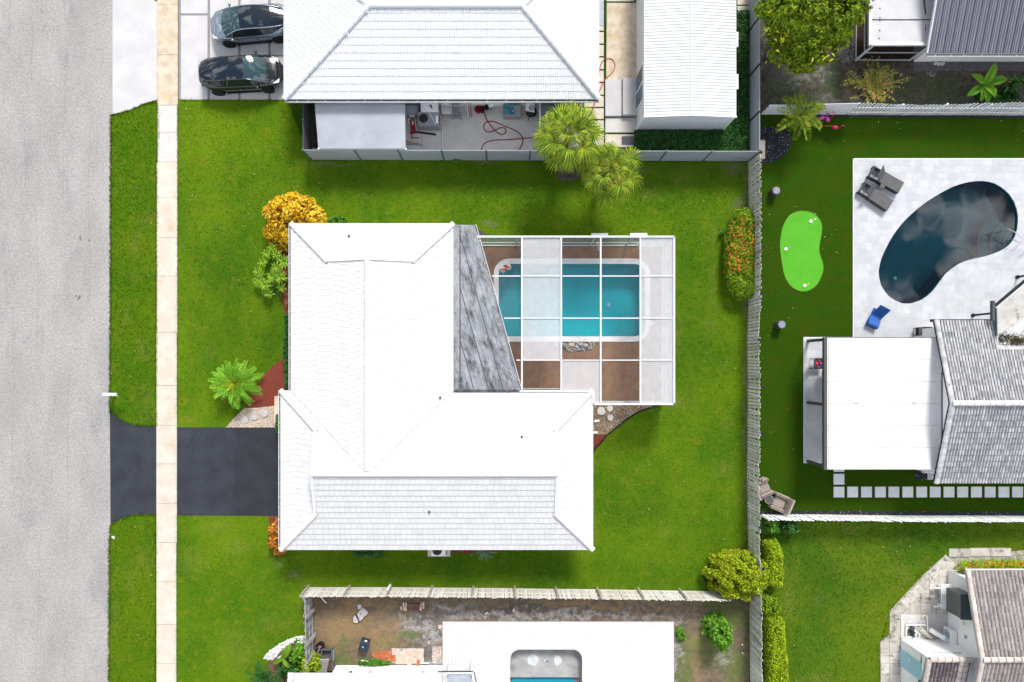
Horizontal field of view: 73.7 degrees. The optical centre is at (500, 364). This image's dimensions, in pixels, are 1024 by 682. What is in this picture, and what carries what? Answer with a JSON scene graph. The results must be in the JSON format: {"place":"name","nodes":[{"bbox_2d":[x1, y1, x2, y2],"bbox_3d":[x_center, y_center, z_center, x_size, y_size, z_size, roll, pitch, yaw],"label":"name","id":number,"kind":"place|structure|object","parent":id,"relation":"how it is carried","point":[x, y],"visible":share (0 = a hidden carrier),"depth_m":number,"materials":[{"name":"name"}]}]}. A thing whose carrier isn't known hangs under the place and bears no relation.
{"place":"outdoors","nodes":[
{"label":"outdoors","id":0,"kind":"place"},
{"bbox_2d":[0,0,111,681],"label":"road","id":1,"kind":"structure","parent":0,"point":[55,117],"depth_m":40.02,"materials":[{"name":"grey asphalt"}]},
{"bbox_2d":[106,514,157,681],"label":"verge lawn","id":2,"kind":"structure","parent":0,"point":[137,522],"depth_m":40.00,"materials":[{"name":"green plant"}]},
{"bbox_2d":[110,412,155,523],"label":"black driveway","id":3,"kind":"structure","parent":0,"point":[132,469],"depth_m":39.99,"materials":[{"name":"black asphalt"}]},
{"bbox_2d":[108,99,159,427],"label":"verge lawn","id":4,"kind":"structure","parent":0,"point":[119,226],"depth_m":40.00,"materials":[{"name":"green plant"}]},
{"bbox_2d":[156,0,177,681],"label":"sidewalk","id":5,"kind":"structure","parent":0,"point":[166,333],"depth_m":39.97,"materials":[{"name":"beige concrete"}]},
{"bbox_2d":[177,427,236,515],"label":"black driveway","id":6,"kind":"structure","parent":0,"point":[205,470],"depth_m":39.99,"materials":[{"name":"black asphalt"}]},
{"bbox_2d":[179,0,283,99],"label":"slab driveway","id":7,"kind":"structure","parent":0,"point":[198,43],"depth_m":39.98,"materials":[{"name":"white concrete"}]},
{"bbox_2d":[198,50,283,95],"bbox_3d":[-14.925,-16.800,39.260,4.750,1.451,2.249,-3,90,0],"label":"parked car","id":8,"kind":"object","parent":7,"relation":"on","point":[231,74],"visible":1,"depth_m":38.85,"materials":[{"name":"black paint"}]},
{"bbox_2d":[210,3,283,47],"bbox_3d":[-14.355,-19.660,39.260,4.750,1.451,2.249,-5,90,0],"label":"parked car","id":9,"kind":"object","parent":7,"relation":"on","point":[233,26],"visible":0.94,"depth_m":38.81,"materials":[{"name":"silver metal"}]},
{"bbox_2d":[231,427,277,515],"bbox_3d":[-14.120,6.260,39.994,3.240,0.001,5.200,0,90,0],"label":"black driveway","id":10,"kind":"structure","parent":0,"point":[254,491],"depth_m":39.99,"materials":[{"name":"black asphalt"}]},
{"bbox_2d":[111,0,748,615],"bbox_3d":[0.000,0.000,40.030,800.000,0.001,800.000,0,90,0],"label":"ground","id":11,"kind":"structure","parent":0,"point":[291,110],"depth_m":40.03,"materials":[{"name":"green plant"}]},
{"bbox_2d":[113,0,156,113],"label":"driveway apron","id":12,"kind":"object","parent":11,"relation":"on","point":[135,53],"visible":1,"depth_m":39.99,"materials":[{"name":"concrete"}]},
{"bbox_2d":[287,665,442,681],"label":"house","id":13,"kind":"structure","parent":11,"relation":"on","point":[387,673],"depth_m":37.30,"materials":[{"name":"white paint"}]},
{"bbox_2d":[290,0,747,150],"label":"neighbour yard","id":14,"kind":"structure","parent":11,"relation":"on","point":[297,108],"depth_m":40.00,"materials":[{"name":"beige concrete"}]},
{"bbox_2d":[312,106,581,149],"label":"concrete yard","id":15,"kind":"structure","parent":14,"relation":"on","point":[467,133],"depth_m":39.98,"materials":[{"name":"grey concrete"}]},
{"bbox_2d":[302,103,311,149],"bbox_3d":[-11.020,-13.730,39.055,0.100,1.890,3.440,0,90,0],"label":"vinyl fence","id":16,"kind":"object","parent":15,"relation":"on","point":[306,126],"visible":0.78,"depth_m":38.81,"materials":[{"name":"white plastic"}]},
{"bbox_2d":[310,103,316,147],"bbox_3d":[-10.878,-13.994,39.700,0.350,0.500,2.580,0,90,0],"label":"lumber stack","id":17,"kind":"object","parent":15,"relation":"on","point":[313,134],"visible":0.64,"depth_m":39.45,"materials":[{"name":"brown wood"}]},
{"bbox_2d":[315,103,407,149],"bbox_3d":[-7.802,-13.389,38.875,5.221,2.250,2.806,0,90,0],"label":"canopy","id":18,"kind":"object","parent":15,"relation":"on","point":[360,126],"visible":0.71,"depth_m":37.89,"materials":[{"name":"white metal"}]},
{"bbox_2d":[418,112,440,131],"bbox_3d":[-4.110,-14.106,39.496,1.320,0.977,0.880,0,90,0],"label":"air conditioner","id":19,"kind":"object","parent":15,"relation":"on","point":[429,121],"visible":1,"depth_m":39.06,"materials":[{"name":"grey metal"}]},
{"bbox_2d":[503,104,520,119],"bbox_3d":[0.685,-14.688,39.640,1.050,0.689,0.684,0,90,0],"label":"storage box","id":20,"kind":"object","parent":15,"relation":"on","point":[511,111],"visible":1,"depth_m":39.37,"materials":[{"name":"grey plastic"}]},
{"bbox_2d":[605,78,636,116],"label":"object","id":21,"kind":"structure","parent":14,"relation":"on","point":[620,98],"depth_m":39.84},
{"bbox_2d":[635,0,738,131],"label":"shed","id":22,"kind":"structure","parent":14,"relation":"on","point":[687,77],"depth_m":37.44,"materials":[{"name":"white"}]},
{"bbox_2d":[913,0,1023,61],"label":"house","id":23,"kind":"structure","parent":11,"relation":"on","point":[976,30],"depth_m":36.92,"materials":[{"name":"grey metal"}]},
{"bbox_2d":[855,0,933,60],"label":"screen porch","id":24,"kind":"object","parent":23,"relation":"attached to","point":[892,30],"visible":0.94,"depth_m":37.38,"materials":[{"name":"white metal"}]},
{"bbox_2d":[282,0,603,105],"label":"house","id":25,"kind":"structure","parent":0,"point":[478,52],"depth_m":36.73,"materials":[{"name":"white tile"}]},
{"bbox_2d":[174,98,749,681],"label":"lawn","id":26,"kind":"structure","parent":0,"point":[194,550],"depth_m":40.00,"materials":[{"name":"green plant"}]},
{"bbox_2d":[208,357,263,408],"bbox_3d":[-15.175,1.060,39.173,3.022,1.857,2.800,32,90,0],"label":"sago palm","id":27,"kind":"object","parent":26,"relation":"on","point":[232,383],"visible":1,"depth_m":38.94,"materials":[{"name":"green plant"}]},
{"bbox_2d":[226,406,274,427],"bbox_3d":[-14.630,3.030,39.990,2.900,0.001,1.260,0,90,0],"label":"pebble bed","id":28,"kind":"object","parent":26,"relation":"on","point":[238,420],"visible":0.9,"depth_m":39.99,"materials":[{"name":"beige gravel"}]},
{"bbox_2d":[245,241,288,407],"bbox_3d":[-13.530,-2.890,39.988,2.860,0.001,10.820,0,90,0],"label":"mulch bed","id":29,"kind":"object","parent":26,"relation":"on","point":[271,383],"visible":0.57,"depth_m":39.99,"materials":[{"name":"red wood"}]},
{"bbox_2d":[262,254,286,296],"bbox_3d":[-13.194,-5.304,39.805,1.524,0.550,2.746,0,90,0],"label":"shrub","id":30,"kind":"object","parent":29,"relation":"on","point":[274,285],"visible":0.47,"depth_m":39.84,"materials":[{"name":"green plant"}]},
{"bbox_2d":[283,310,288,389],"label":"hedge","id":31,"kind":"object","parent":29,"relation":"on","point":[285,351],"visible":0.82,"depth_m":39.28,"materials":[{"name":"green plant"}]},
{"bbox_2d":[268,516,277,524],"bbox_3d":[-13.140,9.860,39.988,0.880,0.001,1.960,0,90,0],"label":"mulch bed","id":32,"kind":"object","parent":26,"relation":"on","point":[272,519],"visible":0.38,"depth_m":39.99,"materials":[{"name":"red wood"}]},
{"bbox_2d":[267,518,277,551],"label":"croton shrub","id":33,"kind":"object","parent":32,"relation":"on","point":[273,536],"visible":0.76,"depth_m":39.35,"materials":[{"name":"orange plant"}]},
{"bbox_2d":[266,643,304,681],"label":"plant bed","id":34,"kind":"object","parent":26,"relation":"on","point":[272,667],"visible":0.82,"depth_m":39.99,"materials":[{"name":"brown soil"}]},
{"bbox_2d":[245,660,281,681],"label":"shrub","id":35,"kind":"object","parent":34,"relation":"on","point":[262,676],"visible":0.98,"depth_m":38.85,"materials":[{"name":"green plant"}]},
{"bbox_2d":[277,660,301,679],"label":"shrub","id":36,"kind":"object","parent":34,"relation":"on","point":[284,669],"visible":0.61,"depth_m":39.63,"materials":[{"name":"green plant"}]},
{"bbox_2d":[288,638,305,670],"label":"shrub","id":37,"kind":"object","parent":34,"relation":"on","point":[297,653],"visible":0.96,"depth_m":39.50,"materials":[{"name":"green plant"}]},
{"bbox_2d":[261,191,326,252],"bbox_3d":[-11.837,-8.238,39.000,3.652,2.210,3.777,0,90,0],"label":"croton shrub","id":38,"kind":"object","parent":26,"relation":"on","point":[294,207],"visible":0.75,"depth_m":38.89,"materials":[{"name":"yellow plant"}]},
{"bbox_2d":[300,649,323,672],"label":"shrub","id":39,"kind":"object","parent":26,"relation":"on","point":[311,667],"visible":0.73,"depth_m":39.04,"materials":[{"name":"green plant"}]},
{"bbox_2d":[351,550,384,559],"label":"shrub","id":40,"kind":"object","parent":26,"relation":"on","point":[378,554],"visible":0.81,"depth_m":39.42,"materials":[{"name":"green plant"}]},
{"bbox_2d":[278,221,594,551],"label":"house","id":41,"kind":"structure","parent":26,"relation":"on","point":[389,438],"depth_m":36.64,"materials":[{"name":"white paint"}]},
{"bbox_2d":[454,225,520,391],"bbox_3d":[-0.669,-3.079,38.572,3.702,2.855,9.134,0,90,0],"label":"lean to roof","id":42,"kind":"object","parent":41,"relation":"attached to","point":[483,359],"visible":1,"depth_m":37.20,"materials":[{"name":"metal"}]},
{"bbox_2d":[299,585,730,601],"bbox_3d":[0.849,13.045,39.141,24.223,1.722,0.302,1,90,0],"label":"picket fence","id":43,"kind":"object","parent":26,"relation":"on","point":[514,592],"visible":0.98,"depth_m":39.11,"materials":[{"name":"white wood"}]},
{"bbox_2d":[302,149,760,161],"bbox_3d":[1.760,-11.982,39.055,25.660,1.890,0.100,0,90,0],"label":"vinyl fence","id":44,"kind":"object","parent":26,"relation":"on","point":[529,155],"visible":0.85,"depth_m":38.94,"materials":[{"name":"white plastic"}]},
{"bbox_2d":[482,246,638,400],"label":"pool deck","id":45,"kind":"structure","parent":26,"relation":"on","point":[620,380],"depth_m":39.97,"materials":[{"name":"brown tile"}]},
{"bbox_2d":[494,258,638,341],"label":"swimming pool","id":46,"kind":"structure","parent":45,"relation":"in","point":[581,297],"depth_m":41.44,"materials":[{"name":"teal liquid"}]},
{"bbox_2d":[477,236,674,404],"bbox_3d":[4.146,-2.431,38.587,10.787,2.825,9.226,0,90,0],"label":"screen enclosure","id":47,"kind":"object","parent":45,"relation":"on","point":[541,276],"visible":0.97,"depth_m":37.27,"materials":[{"name":"white metal"}]},
{"bbox_2d":[556,167,580,180],"bbox_3d":[4.000,-11.200,39.992,1.500,0.001,0.886,0,90,0],"label":"mulch ring","id":48,"kind":"object","parent":26,"relation":"on","point":[561,176],"visible":0.65,"depth_m":39.99,"materials":[{"name":"soil"}]},
{"bbox_2d":[530,100,608,173],"bbox_3d":[3.608,-11.777,36.938,3.914,6.156,4.004,-23,90,0],"label":"fan palm","id":49,"kind":"object","parent":26,"relation":"on","point":[560,155],"visible":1,"depth_m":34.78,"materials":[{"name":"green plant"}]},
{"bbox_2d":[575,140,643,206],"bbox_3d":[5.952,-10.332,37.447,3.685,5.130,3.727,0,90,0],"label":"fan palm","id":50,"kind":"object","parent":26,"relation":"on","point":[594,179],"visible":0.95,"depth_m":36.08,"materials":[{"name":"green plant"}]},
{"bbox_2d":[593,405,653,434],"bbox_3d":[7.280,3.140,39.990,4.360,0.001,1.880,0,90,0],"label":"pebble bed","id":51,"kind":"object","parent":26,"relation":"on","point":[615,418],"visible":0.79,"depth_m":39.99,"materials":[{"name":"brown gravel"}]},
{"bbox_2d":[702,548,769,601],"bbox_3d":[13.599,12.085,38.689,3.919,2.687,2.978,0,90,0],"label":"round bush","id":52,"kind":"object","parent":26,"relation":"on","point":[745,582],"visible":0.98,"depth_m":38.34,"materials":[{"name":"green plant"}]},
{"bbox_2d":[723,207,755,300],"bbox_3d":[13.791,-6.392,39.168,1.804,1.126,5.431,0,90,0],"label":"ixora hedge","id":53,"kind":"object","parent":26,"relation":"on","point":[734,248],"visible":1,"depth_m":38.94,"materials":[{"name":"green plant"}]},
{"bbox_2d":[747,151,764,566],"bbox_3d":[14.595,-0.278,39.038,0.334,1.929,23.357,0,90,0],"label":"picket fence","id":54,"kind":"object","parent":26,"relation":"on","point":[754,374],"visible":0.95,"depth_m":38.91,"materials":[{"name":"white wood"}]},
{"bbox_2d":[309,588,748,681],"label":"yard","id":55,"kind":"structure","parent":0,"point":[385,624],"depth_m":40.00,"materials":[{"name":"brown soil"}]},
{"bbox_2d":[303,596,315,672],"bbox_3d":[-10.866,16.256,39.132,0.330,1.742,6.377,-1,90,0],"label":"picket fence","id":56,"kind":"object","parent":55,"relation":"on","point":[309,609],"visible":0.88,"depth_m":39.07,"materials":[{"name":"grey wood"}]},
{"bbox_2d":[391,648,423,663],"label":"brick patio","id":57,"kind":"structure","parent":55,"relation":"on","point":[406,655],"depth_m":39.96,"materials":[{"name":"brick"}]},
{"bbox_2d":[443,621,673,681],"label":"pool terrace","id":58,"kind":"structure","parent":55,"relation":"on","point":[625,651],"depth_m":39.88,"materials":[{"name":"grey paint"}]},
{"bbox_2d":[438,658,476,681],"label":"glass awning","id":59,"kind":"object","parent":58,"relation":"on","point":[459,676],"visible":1,"depth_m":37.50,"materials":[{"name":"white metal"}]},
{"bbox_2d":[510,650,581,681],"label":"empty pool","id":60,"kind":"structure","parent":58,"relation":"in","point":[545,663],"depth_m":40.54,"materials":[{"name":"grey paint"}]},
{"bbox_2d":[511,677,573,681],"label":"water","id":61,"kind":"structure","parent":60,"relation":"in","point":[542,679],"depth_m":40.75,"materials":[{"name":"blue liquid"}]},
{"bbox_2d":[700,611,733,653],"bbox_3d":[12.505,15.298,38.858,1.695,2.506,1.917,0,90,0],"label":"young tree","id":62,"kind":"object","parent":55,"relation":"on","point":[722,639],"visible":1,"depth_m":38.85,"materials":[{"name":"green plant"}]},
{"bbox_2d":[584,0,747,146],"bbox_3d":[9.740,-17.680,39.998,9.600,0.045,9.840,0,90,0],"label":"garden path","id":63,"kind":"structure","parent":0,"point":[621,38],"depth_m":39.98,"materials":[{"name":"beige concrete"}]},
{"bbox_2d":[633,9,749,150],"bbox_3d":[11.178,-16.389,39.708,6.806,0.457,8.663,0,90,0],"label":"ground cover","id":64,"kind":"object","parent":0,"point":[736,131],"visible":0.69,"depth_m":39.60,"materials":[{"name":"green plant"}]},
{"bbox_2d":[748,113,1023,514],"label":"turf","id":65,"kind":"structure","parent":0,"point":[803,174],"depth_m":40.00,"materials":[{"name":"green plant"}]},
{"bbox_2d":[752,476,773,500],"bbox_3d":[15.220,7.170,39.559,1.026,0.873,0.990,-25,90,0],"label":"rattan armchair","id":66,"kind":"object","parent":65,"relation":"on","point":[765,490],"visible":0.73,"depth_m":39.60,"materials":[{"name":"beige wicker"}]},
{"bbox_2d":[761,127,791,162],"bbox_3d":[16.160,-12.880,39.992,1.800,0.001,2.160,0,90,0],"label":"stone bed","id":67,"kind":"object","parent":65,"relation":"on","point":[783,150],"visible":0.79,"depth_m":39.99,"materials":[{"name":"black gravel"}]},
{"bbox_2d":[768,491,794,514],"bbox_3d":[16.302,8.018,39.559,1.026,0.873,0.990,23,90,0],"label":"rattan armchair","id":68,"kind":"object","parent":65,"relation":"on","point":[779,502],"visible":0.98,"depth_m":39.47,"materials":[{"name":"beige wicker"}]},
{"bbox_2d":[776,93,826,140],"bbox_3d":[16.871,-13.962,38.802,2.938,2.396,2.889,0,90,0],"label":"areca palm","id":69,"kind":"object","parent":65,"relation":"on","point":[807,112],"visible":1,"depth_m":38.11,"materials":[{"name":"green plant"}]},
{"bbox_2d":[780,211,823,291],"bbox_3d":[17.672,-6.662,39.992,2.560,0.034,4.735,0,90,0],"label":"putting green","id":70,"kind":"object","parent":65,"relation":"on","point":[801,259],"visible":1,"depth_m":39.99,"materials":[{"name":"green plant"}]},
{"bbox_2d":[761,103,860,114],"bbox_3d":[17.760,-14.701,39.143,5.000,1.715,0.068,0,90,0],"label":"board fence","id":71,"kind":"object","parent":65,"relation":"on","point":[841,108],"visible":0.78,"depth_m":39.21,"materials":[{"name":"white wood"}]},
{"bbox_2d":[803,337,913,462],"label":"covered terrace","id":72,"kind":"structure","parent":65,"relation":"on","point":[812,420],"depth_m":39.94,"materials":[{"name":"stone"}]},
{"bbox_2d":[807,337,942,469],"bbox_3d":[20.977,2.117,38.653,6.475,2.595,7.270,0,90,0],"label":"patio cover","id":73,"kind":"object","parent":72,"relation":"on","point":[880,447],"visible":0.96,"depth_m":37.40,"materials":[{"name":"white metal"}]},
{"bbox_2d":[761,510,1023,514],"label":"stone border","id":74,"kind":"object","parent":65,"relation":"on","point":[802,512],"visible":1,"depth_m":39.99,"materials":[{"name":"grey stone"}]},
{"bbox_2d":[785,115,1023,117],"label":"stone border","id":75,"kind":"object","parent":65,"relation":"on","point":[938,116],"visible":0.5,"depth_m":39.99,"materials":[{"name":"grey stone"}]},
{"bbox_2d":[847,102,1023,115],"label":"picket fence","id":76,"kind":"object","parent":65,"relation":"on","point":[903,106],"visible":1,"depth_m":39.13,"materials":[{"name":"white wood"}]},
{"bbox_2d":[852,158,1023,336],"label":"marble terrace","id":77,"kind":"structure","parent":65,"relation":"on","point":[965,289],"depth_m":39.93,"materials":[{"name":"white stone"}]},
{"bbox_2d":[856,182,893,211],"bbox_3d":[21.808,-9.790,39.493,2.000,0.882,0.700,34,90,0],"label":"sun lounger","id":78,"kind":"object","parent":77,"relation":"on","point":[879,199],"visible":1,"depth_m":39.58,"materials":[{"name":"grey fabric"}]},
{"bbox_2d":[865,305,890,328],"bbox_3d":[21.888,-2.761,39.592,0.660,0.715,1.226,28,90,0],"label":"chaise chair","id":79,"kind":"object","parent":77,"relation":"on","point":[878,314],"visible":1,"depth_m":39.62,"materials":[{"name":"blue plastic"}]},
{"bbox_2d":[866,165,903,193],"bbox_3d":[22.403,-10.763,39.493,2.000,0.882,0.700,29,90,0],"label":"sun lounger","id":80,"kind":"object","parent":77,"relation":"on","point":[892,184],"visible":1,"depth_m":39.58,"materials":[{"name":"grey fabric"}]},
{"bbox_2d":[879,181,1017,303],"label":"swimming pool","id":81,"kind":"structure","parent":77,"relation":"in","point":[933,241],"depth_m":41.53,"materials":[{"name":"liquid"}]},
{"bbox_2d":[971,275,1023,345],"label":"porch roof","id":82,"kind":"structure","parent":77,"relation":"on","point":[1006,313],"depth_m":36.94,"materials":[{"name":"white metal"}]},
{"bbox_2d":[914,319,1023,483],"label":"house","id":83,"kind":"structure","parent":65,"relation":"on","point":[982,439],"depth_m":36.67,"materials":[{"name":"grey tile"}]},
{"bbox_2d":[748,514,1023,681],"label":"neighbour lawn","id":84,"kind":"structure","parent":0,"point":[857,655],"depth_m":40.00,"materials":[{"name":"green plant"}]},
{"bbox_2d":[749,566,764,681],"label":"picket fence","id":85,"kind":"object","parent":84,"relation":"on","point":[756,622],"visible":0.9,"depth_m":38.98,"materials":[{"name":"white wood"}]},
{"bbox_2d":[752,592,781,615],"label":"shrub","id":86,"kind":"object","parent":84,"relation":"on","point":[769,602],"visible":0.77,"depth_m":39.23,"materials":[{"name":"green plant"}]},
{"bbox_2d":[756,517,780,533],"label":"shrub","id":87,"kind":"object","parent":84,"relation":"on","point":[770,526],"visible":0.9,"depth_m":39.36,"materials":[{"name":"green plant"}]},
{"bbox_2d":[762,537,783,587],"bbox_3d":[15.746,11.413,39.247,1.129,1.081,2.852,0,90,0],"label":"hedge","id":88,"kind":"object","parent":84,"relation":"on","point":[775,555],"visible":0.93,"depth_m":38.94,"materials":[{"name":"green plant"}]},
{"bbox_2d":[763,614,788,681],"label":"hedge","id":89,"kind":"object","parent":84,"relation":"on","point":[778,665],"visible":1,"depth_m":38.95,"materials":[{"name":"green plant"}]},
{"bbox_2d":[778,517,800,533],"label":"shrub","id":90,"kind":"object","parent":84,"relation":"on","point":[788,527],"visible":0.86,"depth_m":39.29,"materials":[{"name":"green plant"}]},
{"bbox_2d":[761,514,1023,522],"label":"picket fence","id":91,"kind":"object","parent":84,"relation":"on","point":[946,518],"visible":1,"depth_m":39.18,"materials":[{"name":"white wood"}]},
{"bbox_2d":[748,0,1023,112],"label":"yard","id":92,"kind":"structure","parent":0,"point":[824,85],"depth_m":40.00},
{"bbox_2d":[748,0,760,150],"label":"vinyl fence","id":93,"kind":"object","parent":92,"relation":"on","point":[754,83],"visible":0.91,"depth_m":39.02,"materials":[{"name":"grey plastic"}]},
{"bbox_2d":[753,0,872,75],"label":"mango tree","id":94,"kind":"object","parent":92,"relation":"on","point":[824,23],"visible":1,"depth_m":35.74,"materials":[{"name":"green plant"}]},
{"bbox_2d":[842,56,909,108],"bbox_3d":[21.503,-16.195,39.494,3.161,1.008,3.082,35,90,0],"label":"flowering shrub","id":95,"kind":"object","parent":92,"relation":"on","point":[877,83],"visible":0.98,"depth_m":39.38,"materials":[{"name":"plant"}]},
{"bbox_2d":[913,62,1023,70],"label":"wall footing","id":96,"kind":"object","parent":92,"relation":"on","point":[969,66],"depth_m":39.99,"materials":[{"name":"grey concrete"}]},
{"bbox_2d":[966,62,1006,102],"bbox_3d":[27.531,-15.877,38.906,2.064,2.188,1.839,0,90,0],"label":"banana plant","id":97,"kind":"object","parent":92,"relation":"on","point":[986,87],"visible":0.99,"depth_m":38.51,"materials":[{"name":"green plant"}]},
{"bbox_2d":[973,87,1020,103],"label":"ground shrub","id":98,"kind":"object","parent":92,"relation":"on","point":[1003,97],"visible":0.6,"depth_m":39.70,"materials":[{"name":"green plant"}]},
{"bbox_2d":[880,548,1023,681],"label":"old paving","id":99,"kind":"structure","parent":0,"point":[933,577],"depth_m":39.96,"materials":[{"name":"concrete"}]},
{"bbox_2d":[942,626,956,644],"bbox_3d":[25.985,15.640,39.520,0.391,0.860,0.850,0,90,0],"label":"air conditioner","id":100,"kind":"object","parent":99,"relation":"on","point":[949,632],"visible":0.97,"depth_m":39.17,"materials":[{"name":"white paint"}]},
{"bbox_2d":[900,569,1023,681],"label":"house","id":101,"kind":"structure","parent":99,"relation":"on","point":[985,608],"depth_m":37.16,"materials":[{"name":"tile"}]},
{"bbox_2d":[900,648,921,680],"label":"door","id":102,"kind":"structure","parent":101,"relation":"in","point":[914,667],"depth_m":38.84,"materials":[{"name":"blue glass"}]},
{"bbox_2d":[946,588,967,617],"bbox_3d":[25.870,13.400,38.450,0.700,1.200,1.320,0,90,0],"label":"bay window","id":103,"kind":"structure","parent":101,"relation":"in","point":[952,594],"depth_m":38.46,"materials":[{"name":"grey glass"}]},
{"bbox_2d":[954,558,1023,573],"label":"ixora hedge","id":104,"kind":"object","parent":99,"relation":"on","point":[1000,564],"visible":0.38,"depth_m":39.05,"materials":[{"name":"yellow plant"}]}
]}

